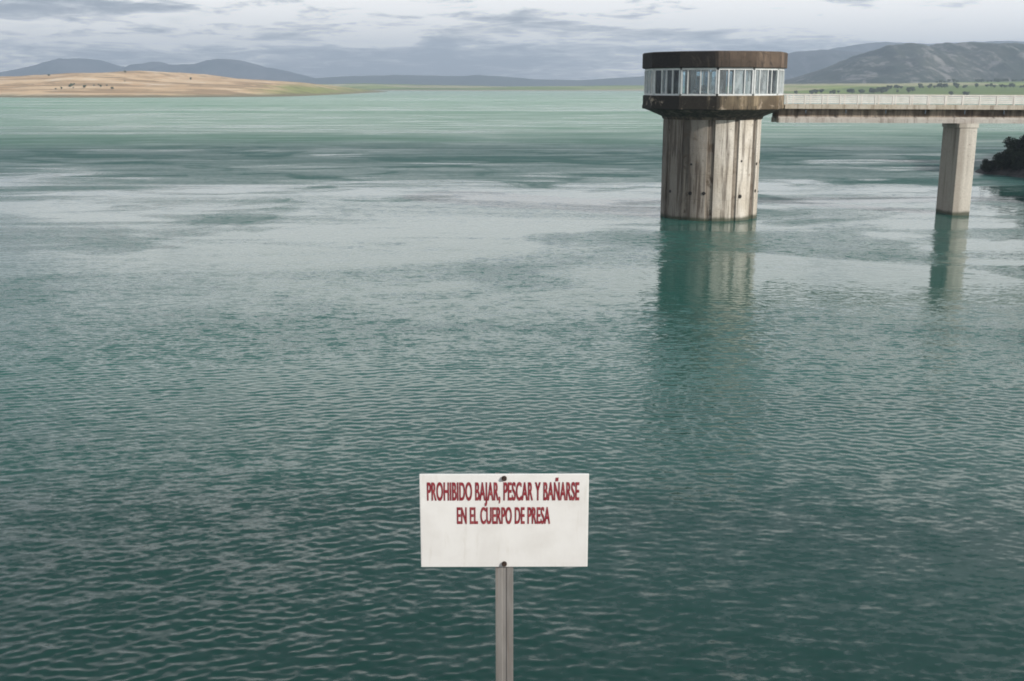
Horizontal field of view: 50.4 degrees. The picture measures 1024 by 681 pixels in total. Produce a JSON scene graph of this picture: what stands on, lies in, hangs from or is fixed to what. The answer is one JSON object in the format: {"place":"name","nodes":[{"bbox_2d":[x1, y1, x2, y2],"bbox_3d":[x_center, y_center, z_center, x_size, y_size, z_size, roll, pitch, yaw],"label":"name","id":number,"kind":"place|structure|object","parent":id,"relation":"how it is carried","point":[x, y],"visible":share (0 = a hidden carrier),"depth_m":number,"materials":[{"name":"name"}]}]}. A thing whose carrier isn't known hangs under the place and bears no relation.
{"place":"outdoors","nodes":[
{"label":"outdoors","id":0,"kind":"place"},
{"bbox_2d":[0,58,124,75],"bbox_3d":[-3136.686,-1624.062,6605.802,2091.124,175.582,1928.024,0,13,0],"label":"mountain","id":1,"kind":"structure","parent":0,"point":[71,65],"depth_m":6213.72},
{"bbox_2d":[0,71,387,97],"bbox_3d":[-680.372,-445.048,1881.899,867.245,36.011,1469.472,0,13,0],"label":"hill","id":2,"kind":"structure","parent":0,"point":[145,84],"depth_m":1383.15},
{"bbox_2d":[116,59,312,81],"bbox_3d":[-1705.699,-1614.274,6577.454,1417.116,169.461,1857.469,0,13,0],"label":"mountain","id":3,"kind":"structure","parent":0,"point":[237,69],"depth_m":6124.38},
{"bbox_2d":[289,75,712,85],"bbox_3d":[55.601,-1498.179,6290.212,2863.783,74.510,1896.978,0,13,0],"label":"ridge","id":4,"kind":"structure","parent":0,"point":[477,80],"depth_m":5815.35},
{"bbox_2d":[320,83,684,90],"bbox_3d":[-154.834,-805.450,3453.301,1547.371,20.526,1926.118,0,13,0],"label":"headland","id":5,"kind":"structure","parent":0,"point":[391,87],"depth_m":2944.61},
{"bbox_2d":[0,91,1023,680],"bbox_3d":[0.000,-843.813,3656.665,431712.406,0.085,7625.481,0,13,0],"label":"water","id":6,"kind":"structure","parent":0,"point":[266,363],"depth_m":47.61,"materials":[{"name":"teal liquid"}]},
{"bbox_2d":[642,51,787,220],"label":"intake tower","id":7,"kind":"structure","parent":6,"relation":"in","point":[710,156],"depth_m":105.79,"materials":[{"name":"concrete"}]},
{"bbox_2d":[644,68,654,94],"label":"window","id":8,"kind":"structure","parent":7,"relation":"in","point":[649,73],"depth_m":107.78,"materials":[{"name":"white glass"}]},
{"bbox_2d":[653,68,680,95],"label":"window","id":9,"kind":"structure","parent":7,"relation":"in","point":[667,81],"depth_m":104.62,"materials":[{"name":"white paint"}]},
{"bbox_2d":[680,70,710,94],"bbox_3d":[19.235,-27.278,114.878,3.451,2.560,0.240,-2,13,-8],"label":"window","id":10,"kind":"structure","parent":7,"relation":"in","point":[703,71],"depth_m":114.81,"materials":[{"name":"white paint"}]},
{"bbox_2d":[680,68,717,95],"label":"window","id":11,"kind":"structure","parent":7,"relation":"in","point":[688,69],"depth_m":102.60,"materials":[{"name":"white paint"}]},
{"bbox_2d":[710,70,742,93],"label":"window","id":12,"kind":"structure","parent":7,"relation":"in","point":[711,70],"depth_m":114.11,"materials":[{"name":"white paint"}]},
{"bbox_2d":[717,68,753,95],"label":"window","id":13,"kind":"structure","parent":7,"relation":"in","point":[752,79],"depth_m":102.20,"materials":[{"name":"white paint"}]},
{"bbox_2d":[742,70,749,93],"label":"window","id":14,"kind":"structure","parent":7,"relation":"in","point":[748,85],"depth_m":113.27,"materials":[{"name":"white paint"}]},
{"bbox_2d":[753,68,778,95],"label":"window","id":15,"kind":"structure","parent":7,"relation":"in","point":[765,83],"depth_m":103.53,"materials":[{"name":"white paint"}]},
{"bbox_2d":[777,68,784,94],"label":"window","id":16,"kind":"structure","parent":7,"relation":"in","point":[781,70],"depth_m":106.13,"materials":[{"name":"white glass"}]},
{"bbox_2d":[771,94,1023,215],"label":"access bridge","id":17,"kind":"structure","parent":6,"relation":"in","point":[960,125],"depth_m":109.94,"materials":[{"name":"concrete"}]},
{"bbox_2d":[0,0,1023,79],"label":"sky","id":18,"kind":"structure","parent":0,"point":[529,39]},
{"bbox_2d":[683,50,863,86],"bbox_3d":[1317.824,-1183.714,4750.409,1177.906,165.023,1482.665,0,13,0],"label":"mountain","id":19,"kind":"structure","parent":0,"point":[799,63],"depth_m":4424.14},
{"bbox_2d":[682,81,1023,96],"bbox_3d":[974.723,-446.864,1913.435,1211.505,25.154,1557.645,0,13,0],"label":"farmland","id":20,"kind":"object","parent":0,"point":[980,89],"visible":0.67,"depth_m":1602.51,"materials":[{"name":"green plant"}]},
{"bbox_2d":[746,42,1023,85],"bbox_3d":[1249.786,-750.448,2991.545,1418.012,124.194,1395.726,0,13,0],"label":"mountain","id":21,"kind":"structure","parent":0,"point":[922,63],"depth_m":2593.97,"materials":[{"name":"grey stone"}]},
{"bbox_2d":[829,41,1023,52],"bbox_3d":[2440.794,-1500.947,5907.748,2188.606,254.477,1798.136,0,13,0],"label":"mountain","id":22,"kind":"structure","parent":0,"point":[866,47],"depth_m":5770.52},
{"bbox_2d":[975,165,1023,177],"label":"bank","id":23,"kind":"structure","parent":0,"point":[1011,172],"depth_m":161.85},
{"bbox_2d":[980,159,996,172],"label":"bush","id":24,"kind":"object","parent":23,"relation":"on","point":[986,165],"visible":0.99,"depth_m":163.43,"materials":[{"name":"green plant"}]},
{"bbox_2d":[991,151,1012,169],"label":"bush","id":25,"kind":"object","parent":23,"relation":"on","point":[999,159],"visible":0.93,"depth_m":161.98,"materials":[{"name":"green plant"}]},
{"bbox_2d":[1002,139,1023,162],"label":"bush","id":26,"kind":"object","parent":23,"relation":"on","point":[1013,148],"visible":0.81,"depth_m":160.66,"materials":[{"name":"green plant"}]},
{"bbox_2d":[1002,134,1023,150],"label":"bush","id":27,"kind":"object","parent":23,"relation":"on","point":[1008,140],"visible":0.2,"depth_m":162.99,"materials":[{"name":"green plant"}]},
{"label":"dam embankment","id":28,"kind":"structure","parent":0,"visible":0},
{"bbox_2d":[419,473,588,680],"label":"warning sign","id":29,"kind":"object","parent":28,"relation":"on","point":[503,524],"visible":1,"depth_m":5.11,"materials":[{"name":"white metal"}]}
]}

